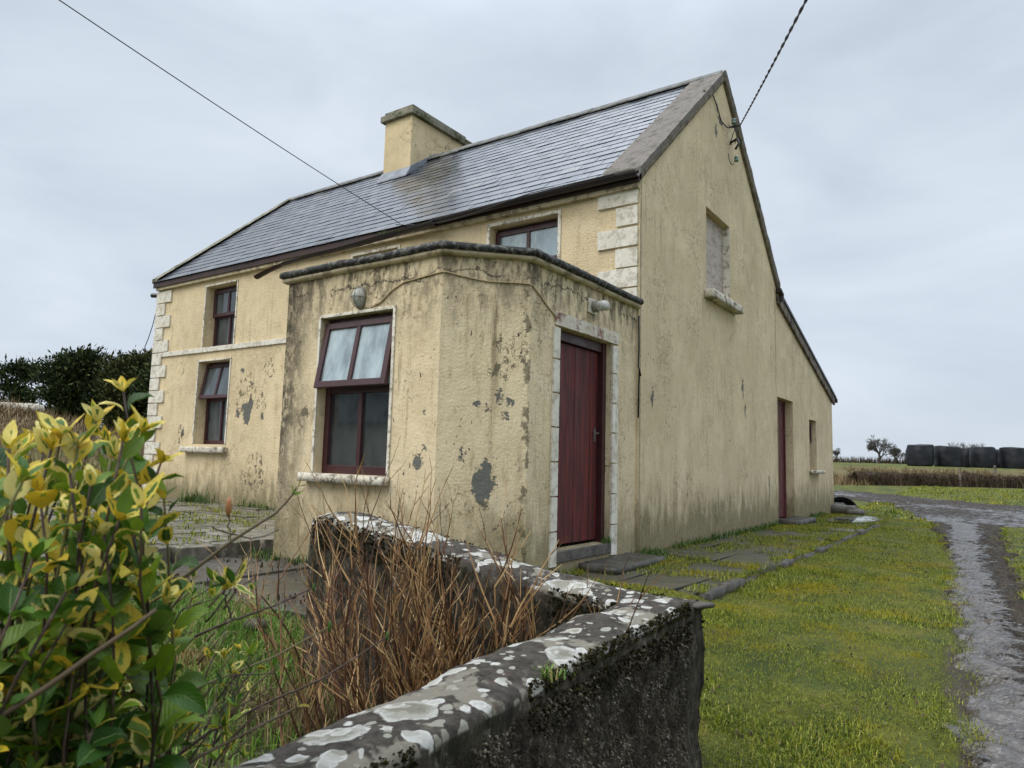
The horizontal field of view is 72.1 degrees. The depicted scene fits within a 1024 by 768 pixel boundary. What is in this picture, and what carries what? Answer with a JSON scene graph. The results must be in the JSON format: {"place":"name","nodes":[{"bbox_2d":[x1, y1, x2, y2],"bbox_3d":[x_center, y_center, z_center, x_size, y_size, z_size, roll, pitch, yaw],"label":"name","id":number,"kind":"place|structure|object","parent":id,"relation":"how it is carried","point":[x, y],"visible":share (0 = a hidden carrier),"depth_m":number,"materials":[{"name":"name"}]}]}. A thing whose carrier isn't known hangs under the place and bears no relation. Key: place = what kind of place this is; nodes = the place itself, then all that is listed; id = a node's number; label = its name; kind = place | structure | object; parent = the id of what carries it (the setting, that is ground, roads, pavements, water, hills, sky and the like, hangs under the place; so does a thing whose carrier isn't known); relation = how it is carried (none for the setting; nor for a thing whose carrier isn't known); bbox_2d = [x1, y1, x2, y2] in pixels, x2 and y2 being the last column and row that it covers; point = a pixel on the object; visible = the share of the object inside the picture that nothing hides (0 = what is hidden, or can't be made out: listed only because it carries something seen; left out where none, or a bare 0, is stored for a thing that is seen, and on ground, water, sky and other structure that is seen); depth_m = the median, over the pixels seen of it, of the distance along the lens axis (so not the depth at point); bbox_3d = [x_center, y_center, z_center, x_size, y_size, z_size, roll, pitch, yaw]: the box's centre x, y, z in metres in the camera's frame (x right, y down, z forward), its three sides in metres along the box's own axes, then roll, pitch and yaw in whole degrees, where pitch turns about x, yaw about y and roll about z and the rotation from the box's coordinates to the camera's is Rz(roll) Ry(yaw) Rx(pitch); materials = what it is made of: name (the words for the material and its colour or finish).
{"place":"outdoors","nodes":[
{"label":"outdoors","id":0,"kind":"place"},
{"bbox_2d":[0,573,374,767],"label":"garden grass","id":1,"kind":"structure","parent":0,"point":[186,655],"depth_m":3.64,"materials":[{"name":"green plant"}]},
{"bbox_2d":[243,618,268,631],"bbox_3d":[-1.477,1.388,4.054,0.138,0.064,0.104,-3,-8,35],"label":"dark stone","id":2,"kind":"object","parent":1,"relation":"on","point":[253,625],"visible":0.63,"depth_m":4.03,"materials":[{"name":"stone"}]},
{"bbox_2d":[127,554,307,623],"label":"front path","id":3,"kind":"structure","parent":0,"point":[293,585],"depth_m":5.46,"materials":[{"name":"concrete"}]},
{"bbox_2d":[159,552,307,609],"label":"leaf litter","id":4,"kind":"object","parent":3,"relation":"on","point":[261,566],"visible":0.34,"depth_m":5.51,"materials":[{"name":"plant"}]},
{"bbox_2d":[243,547,307,563],"bbox_3d":[-2.173,1.563,6.475,1.012,0.101,0.474,-3,-8,35],"label":"weed clump","id":5,"kind":"object","parent":3,"relation":"on","point":[266,554],"visible":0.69,"depth_m":6.41,"materials":[{"name":"green plant"}]},
{"bbox_2d":[0,408,1023,767],"bbox_3d":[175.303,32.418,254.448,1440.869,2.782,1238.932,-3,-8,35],"label":"ground","id":6,"kind":"structure","parent":0,"point":[910,668],"depth_m":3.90,"materials":[{"name":"green plant"}]},
{"bbox_2d":[0,354,40,403],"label":"evergreen tree","id":7,"kind":"object","parent":6,"relation":"on","point":[11,390],"visible":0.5,"depth_m":44.08,"materials":[{"name":"green plant"}]},
{"bbox_2d":[0,402,44,412],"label":"concrete slab","id":8,"kind":"structure","parent":6,"relation":"on","point":[33,406],"depth_m":22.90,"materials":[{"name":"grey concrete"}]},
{"bbox_2d":[8,343,116,424],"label":"evergreen tree","id":9,"kind":"object","parent":6,"relation":"on","point":[66,379],"visible":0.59,"depth_m":42.22,"materials":[{"name":"green plant"}]},
{"bbox_2d":[0,396,146,487],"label":"bank bracken","id":10,"kind":"object","parent":6,"relation":"on","point":[16,411],"visible":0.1,"depth_m":21.90,"materials":[{"name":"plant"}]},
{"bbox_2d":[76,345,153,433],"bbox_3d":[-21.266,0.854,40.341,5.881,6.532,6.147,-3,-8,35],"label":"evergreen tree","id":11,"kind":"object","parent":6,"relation":"on","point":[123,365],"visible":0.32,"depth_m":39.04,"materials":[{"name":"green plant"}]},
{"bbox_2d":[0,493,274,577],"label":"terrace","id":12,"kind":"structure","parent":6,"relation":"on","point":[202,552],"depth_m":7.39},
{"bbox_2d":[24,494,274,545],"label":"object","id":13,"kind":"object","parent":12,"relation":"on","point":[209,519],"visible":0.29,"depth_m":8.70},
{"bbox_2d":[174,486,214,503],"bbox_3d":[-5.292,1.834,11.735,1.056,0.296,0.621,-3,-8,35],"label":"weed clump","id":14,"kind":"object","parent":12,"relation":"on","point":[193,498],"visible":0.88,"depth_m":11.69,"materials":[{"name":"green plant"}]},
{"bbox_2d":[235,497,275,510],"bbox_3d":[-3.792,1.822,10.683,1.395,0.173,0.632,-3,-8,35],"label":"weed clump","id":15,"kind":"object","parent":12,"relation":"on","point":[254,506],"visible":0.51,"depth_m":10.82,"materials":[{"name":"green plant"}]},
{"bbox_2d":[125,354,151,417],"bbox_3d":[-18.481,1.055,38.320,5.073,5.734,4.842,-3,-8,35],"label":"evergreen tree","id":16,"kind":"object","parent":6,"relation":"on","point":[141,385],"visible":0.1,"depth_m":37.32,"materials":[{"name":"green plant"}]},
{"bbox_2d":[0,376,388,767],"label":"euonymus shrub","id":17,"kind":"object","parent":6,"relation":"on","point":[81,638],"visible":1,"depth_m":0.91,"materials":[{"name":"green plant"}]},
{"bbox_2d":[200,662,391,752],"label":"dead grass","id":18,"kind":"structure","parent":6,"relation":"on","point":[297,717],"depth_m":3.05,"materials":[{"name":"brown plant"}]},
{"bbox_2d":[197,435,668,745],"bbox_3d":[-0.340,0.899,2.765,2.084,1.392,0.904,-2,-7,28],"label":"bare shrub","id":19,"kind":"object","parent":6,"relation":"on","point":[359,703],"visible":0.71,"depth_m":2.82,"materials":[{"name":"brown plant"}]},
{"bbox_2d":[232,511,711,767],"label":"boundary wall","id":20,"kind":"structure","parent":6,"relation":"on","point":[625,697],"depth_m":2.15,"materials":[{"name":"concrete"}]},
{"bbox_2d":[529,660,575,681],"bbox_3d":[0.098,0.736,1.825,0.106,0.037,0.102,6,-8,-38],"label":"grass tuft","id":21,"kind":"object","parent":20,"relation":"on","point":[551,674],"visible":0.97,"depth_m":1.81,"materials":[{"name":"green plant"}]},
{"bbox_2d":[689,599,715,609],"bbox_3d":[0.694,0.840,2.677,0.104,0.022,0.125,6,-8,-36],"label":"loose slate","id":22,"kind":"object","parent":20,"relation":"attached to","point":[699,605],"visible":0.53,"depth_m":2.63,"materials":[{"name":"grey stone"}]},
{"bbox_2d":[142,70,837,573],"bbox_3d":[-0.364,-1.209,13.837,10.160,7.900,13.498,-3,-8,35],"label":"farmhouse","id":23,"kind":"object","parent":6,"relation":"on","point":[266,388],"visible":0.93,"depth_m":8.34,"materials":[{"name":"paint"}]},
{"bbox_2d":[144,312,155,354],"bbox_3d":[-6.916,-0.965,13.426,0.267,0.822,0.030,-2,-7,28],"label":"cable","id":24,"kind":"object","parent":23,"relation":"hanging from","point":[149,334],"visible":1,"depth_m":13.41,"materials":[{"name":"black rubber"}]},
{"bbox_2d":[150,293,156,297],"bbox_3d":[-6.827,-1.696,13.484,0.185,0.100,0.090,0,-6,15],"label":"pipe stub","id":25,"kind":"object","parent":23,"relation":"attached to","point":[153,295],"visible":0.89,"depth_m":13.46,"materials":[{"name":"black plastic"}]},
{"bbox_2d":[179,357,231,452],"bbox_3d":[-5.165,0.380,12.142,1.261,1.618,0.364,-3,-8,35],"label":"window","id":26,"kind":"structure","parent":23,"relation":"in","point":[215,387],"depth_m":12.24,"materials":[{"name":"red paint"}]},
{"bbox_2d":[201,279,238,347],"bbox_3d":[-4.993,-1.199,12.284,0.970,1.120,0.264,-3,-8,35],"label":"window","id":27,"kind":"structure","parent":23,"relation":"in","point":[225,299],"depth_m":12.43,"materials":[{"name":"red paint"}]},
{"bbox_2d":[59,0,399,223],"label":"overhead cable","id":28,"kind":"object","parent":23,"relation":"attached to","point":[217,105],"visible":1,"depth_m":7.30,"materials":[{"name":"black rubber"}]},
{"bbox_2d":[254,220,437,278],"bbox_3d":[-2.455,-1.873,10.067,3.366,0.426,0.184,-2,-7,29],"label":"broken gutter","id":29,"kind":"object","parent":23,"relation":"attached to","point":[412,228],"visible":0.99,"depth_m":9.89,"materials":[{"name":"black plastic"}]},
{"bbox_2d":[297,305,396,485],"bbox_3d":[-1.427,0.112,6.290,1.082,1.545,0.255,-3,-8,35],"label":"window","id":30,"kind":"structure","parent":23,"relation":"in","point":[355,361],"depth_m":6.31,"materials":[{"name":"red paint"}]},
{"bbox_2d":[351,286,365,308],"bbox_3d":[-1.385,-0.777,6.275,0.125,0.210,0.114,-3,-8,35],"label":"wall lamp","id":31,"kind":"object","parent":23,"relation":"attached to","point":[358,294],"visible":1,"depth_m":6.26,"materials":[{"name":"white glass"}]},
{"bbox_2d":[351,244,400,258],"bbox_3d":[-1.983,-1.371,10.049,0.994,1.137,0.013,-3,-8,35],"label":"window sill","id":32,"kind":"structure","parent":23,"relation":"in","point":[394,246],"depth_m":10.09,"materials":[{"name":"white paint"}]},
{"bbox_2d":[363,271,588,319],"bbox_3d":[-0.215,-0.727,6.175,2.126,0.301,0.703,3,-6,-12],"label":"cable","id":33,"kind":"object","parent":23,"relation":"attached to","point":[469,278],"visible":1,"depth_m":5.91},
{"bbox_2d":[395,173,614,224],"bbox_3d":[-0.234,-2.188,8.652,3.301,0.123,0.011,-3,-8,35],"label":"cable","id":34,"kind":"object","parent":23,"relation":"attached to","point":[518,197],"visible":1,"depth_m":8.42,"materials":[{"name":"black rubber"}]},
{"bbox_2d":[487,209,560,258],"bbox_3d":[0.183,-1.470,8.684,1.094,1.152,0.234,-3,-8,35],"label":"window","id":35,"kind":"structure","parent":23,"relation":"in","point":[545,236],"depth_m":8.68,"materials":[{"name":"red paint"}]},
{"bbox_2d":[548,311,618,567],"bbox_3d":[0.632,0.522,6.638,0.200,2.223,1.268,-3,-8,35],"label":"door","id":36,"kind":"structure","parent":23,"relation":"in","point":[578,410],"depth_m":6.71,"materials":[{"name":"red paint"}]},
{"bbox_2d":[588,298,608,314],"bbox_3d":[0.839,-0.751,6.735,0.179,0.145,0.155,-3,-8,35],"label":"wall lamp","id":37,"kind":"object","parent":23,"relation":"attached to","point":[594,307],"visible":1,"depth_m":6.71,"materials":[{"name":"white paint"}]},
{"bbox_2d":[602,536,613,542],"bbox_3d":[0.910,1.501,6.837,0.169,0.086,0.203,-3,-8,35],"label":"weed clump","id":38,"kind":"object","parent":23,"relation":"on","point":[608,540],"visible":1,"depth_m":6.83,"materials":[{"name":"green plant"}]},
{"bbox_2d":[637,316,640,417],"bbox_3d":[1.360,-0.190,7.532,0.050,1.100,0.029,5,-7,-30],"label":"cable","id":39,"kind":"object","parent":23,"relation":"attached to","point":[639,374],"visible":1,"depth_m":7.52,"materials":[{"name":"black rubber"}]},
{"bbox_2d":[703,90,739,164],"bbox_3d":[3.044,-3.702,10.088,0.187,0.795,1.299,-3,-8,35],"label":"service bracket","id":40,"kind":"object","parent":23,"relation":"attached to","point":[733,123],"visible":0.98,"depth_m":10.45,"materials":[{"name":"black metal"}]},
{"bbox_2d":[739,0,807,125],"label":"overhead cable","id":41,"kind":"object","parent":40,"relation":"attached to","point":[787,35],"visible":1,"depth_m":6.30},
{"bbox_2d":[704,214,743,314],"bbox_3d":[2.940,-1.723,9.955,0.274,1.284,1.316,-3,-8,35],"label":"window","id":42,"kind":"structure","parent":23,"relation":"in","point":[717,290],"depth_m":10.12,"materials":[{"name":"concrete"}]},
{"bbox_2d":[778,400,786,517],"bbox_3d":[4.736,1.349,12.659,0.098,2.150,1.140,-3,-8,35],"label":"door","id":43,"kind":"structure","parent":23,"relation":"in","point":[781,405],"depth_m":12.96,"materials":[{"name":"red paint"}]},
{"bbox_2d":[809,423,824,473],"bbox_3d":[6.159,1.291,14.445,0.333,1.093,0.862,-3,-8,35],"label":"window","id":44,"kind":"structure","parent":23,"relation":"in","point":[810,431],"depth_m":14.55,"materials":[{"name":"red paint"}]},
{"bbox_2d":[698,585,726,600],"bbox_3d":[1.571,1.664,5.499,0.098,0.156,0.440,-3,-8,35],"label":"edging stone","id":45,"kind":"object","parent":6,"relation":"on","point":[717,592],"visible":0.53,"depth_m":5.43,"materials":[{"name":"stone"}]},
{"bbox_2d":[718,577,744,593],"bbox_3d":[1.844,1.712,5.886,0.104,0.158,0.454,-3,-8,35],"label":"edging stone","id":46,"kind":"object","parent":6,"relation":"on","point":[730,585],"visible":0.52,"depth_m":5.81,"materials":[{"name":"stone"}]},
{"bbox_2d":[745,574,759,582],"bbox_3d":[2.135,1.794,6.329,0.074,0.108,0.558,-3,-8,35],"label":"edging stone","id":47,"kind":"object","parent":6,"relation":"on","point":[748,578],"visible":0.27,"depth_m":6.37,"materials":[{"name":"stone"}]},
{"bbox_2d":[756,563,776,573],"bbox_3d":[2.460,1.825,6.803,0.066,0.160,0.568,-3,-8,35],"label":"edging stone","id":48,"kind":"object","parent":6,"relation":"on","point":[770,569],"visible":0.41,"depth_m":6.77,"materials":[{"name":"stone"}]},
{"bbox_2d":[774,559,793,568],"bbox_3d":[2.807,1.885,7.254,0.115,0.158,0.407,-3,-8,35],"label":"edging stone","id":49,"kind":"object","parent":6,"relation":"on","point":[788,562],"visible":0.41,"depth_m":7.17,"materials":[{"name":"stone"}]},
{"bbox_2d":[801,552,814,557],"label":"edging stone","id":50,"kind":"object","parent":6,"relation":"on","point":[807,555],"visible":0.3,"depth_m":8.02,"materials":[{"name":"stone"}]},
{"bbox_2d":[811,546,826,552],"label":"edging stone","id":51,"kind":"object","parent":6,"relation":"on","point":[821,549],"visible":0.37,"depth_m":8.58,"materials":[{"name":"stone"}]},
{"bbox_2d":[833,448,840,458],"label":"bare tree","id":52,"kind":"object","parent":6,"relation":"on","point":[835,453],"visible":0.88,"depth_m":99.79,"materials":[{"name":"grey plant"}]},
{"bbox_2d":[831,504,857,514],"bbox_3d":[7.361,2.794,15.628,0.542,0.229,0.419,-3,-8,35],"label":"rubble block","id":53,"kind":"object","parent":6,"relation":"on","point":[837,508],"depth_m":15.51,"materials":[{"name":"grey concrete"}]},
{"bbox_2d":[834,496,857,507],"bbox_3d":[7.681,2.781,16.239,0.626,0.375,0.430,-3,-8,35],"label":"ribbed sheet","id":54,"kind":"object","parent":6,"relation":"on","point":[846,501],"visible":0.32,"depth_m":16.11,"materials":[{"name":"black plastic"}]},
{"bbox_2d":[841,535,852,540],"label":"edging stone","id":55,"kind":"object","parent":6,"relation":"on","point":[845,538],"visible":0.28,"depth_m":9.97,"materials":[{"name":"stone"}]},
{"bbox_2d":[698,534,998,767],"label":"lawn litter","id":56,"kind":"object","parent":6,"relation":"on","point":[922,715],"visible":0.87,"depth_m":4.18,"materials":[{"name":"plant"}]},
{"bbox_2d":[833,471,869,485],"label":"bank grass","id":57,"kind":"structure","parent":6,"relation":"on","point":[837,480],"depth_m":30.06,"materials":[{"name":"plant"}]},
{"bbox_2d":[846,509,865,515],"bbox_3d":[7.477,2.795,15.302,0.374,0.157,0.336,-3,-8,35],"label":"rubble block","id":58,"kind":"object","parent":6,"relation":"on","point":[858,512],"depth_m":15.19,"materials":[{"name":"grey concrete"}]},
{"bbox_2d":[856,529,865,534],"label":"edging stone","id":59,"kind":"object","parent":6,"relation":"on","point":[861,531],"visible":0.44,"depth_m":10.97,"materials":[{"name":"stone"}]},
{"bbox_2d":[833,456,905,463],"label":"hedgerow","id":60,"kind":"object","parent":6,"relation":"on","point":[856,460],"visible":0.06,"depth_m":84.48,"materials":[{"name":"brown plant"}]},
{"bbox_2d":[866,436,896,463],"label":"bare tree","id":61,"kind":"object","parent":6,"relation":"on","point":[872,446],"visible":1,"depth_m":79.86,"materials":[{"name":"grey plant"}]},
{"bbox_2d":[887,447,904,463],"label":"bare tree","id":62,"kind":"object","parent":6,"relation":"on","point":[897,451],"visible":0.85,"depth_m":83.75,"materials":[{"name":"grey plant"}]},
{"bbox_2d":[905,444,934,465],"bbox_3d":[22.029,3.856,38.016,1.373,1.207,1.370,-3,-8,35],"label":"silage bale","id":63,"kind":"object","parent":6,"relation":"on","point":[919,455],"visible":0.92,"depth_m":37.50},
{"bbox_2d":[834,490,1023,527],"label":"yard","id":64,"kind":"structure","parent":6,"relation":"on","point":[948,511],"depth_m":17.88,"materials":[{"name":"grey gravel"}]},
{"bbox_2d":[840,470,1023,488],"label":"hedge","id":65,"kind":"object","parent":6,"relation":"on","point":[934,479],"visible":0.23,"depth_m":30.19,"materials":[{"name":"brown plant"}]},
{"bbox_2d":[840,465,1023,476],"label":"rise grass","id":66,"kind":"structure","parent":6,"relation":"on","point":[915,470],"depth_m":33.95,"materials":[{"name":"beige plant"}]},
{"bbox_2d":[934,445,961,466],"bbox_3d":[23.701,3.959,38.299,1.394,1.222,1.359,-3,-8,35],"label":"silage bale","id":67,"kind":"object","parent":6,"relation":"on","point":[947,456],"visible":0.82,"depth_m":37.77},
{"bbox_2d":[958,468,961,486],"bbox_3d":[19.206,4.062,30.165,0.133,0.904,0.111,-1,-7,21],"label":"fence post","id":68,"kind":"object","parent":6,"relation":"on","point":[959,478],"visible":0.79,"depth_m":30.13,"materials":[{"name":"grey wood"}]},
{"bbox_2d":[960,448,970,467],"bbox_3d":[25.963,4.241,40.142,1.349,1.241,1.367,-3,-8,35],"label":"silage bale","id":69,"kind":"object","parent":6,"relation":"on","point":[965,457],"visible":0.26,"depth_m":39.65},
{"bbox_2d":[960,443,983,447],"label":"bare tree","id":70,"kind":"object","parent":6,"relation":"on","point":[970,444],"visible":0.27,"depth_m":88.15,"materials":[{"name":"grey plant"}]},
{"bbox_2d":[969,447,997,467],"bbox_3d":[25.720,4.035,38.405,1.290,1.213,1.351,-3,-8,35],"label":"silage bale","id":71,"kind":"object","parent":6,"relation":"on","point":[982,457],"visible":0.88,"depth_m":37.90},
{"bbox_2d":[996,449,1000,467],"bbox_3d":[27.878,4.349,40.372,1.369,1.213,1.385,-3,-8,35],"label":"silage bale","id":72,"kind":"object","parent":6,"relation":"on","point":[997,451],"visible":0.12,"depth_m":39.84},
{"bbox_2d":[999,447,1023,468],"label":"silage bale","id":73,"kind":"object","parent":6,"relation":"on","point":[1011,457],"visible":0.86,"depth_m":37.77},
{"bbox_2d":[0,0,1023,461],"label":"sky","id":74,"kind":"structure","parent":0,"point":[884,139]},
{"bbox_2d":[572,516,887,595],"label":"slab path","id":75,"kind":"structure","parent":0,"point":[682,583],"depth_m":7.25,"materials":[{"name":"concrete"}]},
{"bbox_2d":[578,552,664,574],"bbox_3d":[1.054,1.696,6.627,0.408,0.092,1.074,-3,-8,35],"label":"step stone","id":76,"kind":"object","parent":75,"relation":"on","point":[616,564],"visible":0.81,"depth_m":6.43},
{"bbox_2d":[631,543,669,559],"bbox_3d":[1.474,1.747,7.402,0.472,0.129,0.635,1,-6,9],"label":"weed clump","id":77,"kind":"object","parent":75,"relation":"on","point":[652,552],"visible":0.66,"depth_m":7.29,"materials":[{"name":"green plant"}]},
{"bbox_2d":[561,512,891,593],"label":"path weeds","id":78,"kind":"object","parent":75,"relation":"on","point":[834,535],"visible":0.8,"depth_m":8.45,"materials":[{"name":"green plant"}]},
{"bbox_2d":[672,511,828,548],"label":"wall weeds","id":79,"kind":"object","parent":75,"relation":"on","point":[728,534],"depth_m":9.68,"materials":[{"name":"green plant"}]},
{"bbox_2d":[779,516,815,525],"bbox_3d":[5.011,2.409,12.323,0.356,0.118,1.254,-3,-8,35],"label":"step stone","id":80,"kind":"object","parent":75,"relation":"on","point":[798,520],"visible":0.75,"depth_m":12.06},
{"bbox_2d":[826,515,877,521],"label":"puddle","id":81,"kind":"object","parent":75,"relation":"on","point":[849,518],"visible":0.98,"depth_m":13.40,"materials":[{"name":"grey liquid"}]},
{"bbox_2d":[930,521,1023,767],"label":"track","id":82,"kind":"structure","parent":0,"point":[1000,668],"depth_m":4.33,"materials":[{"name":"grey gravel"}]}
]}

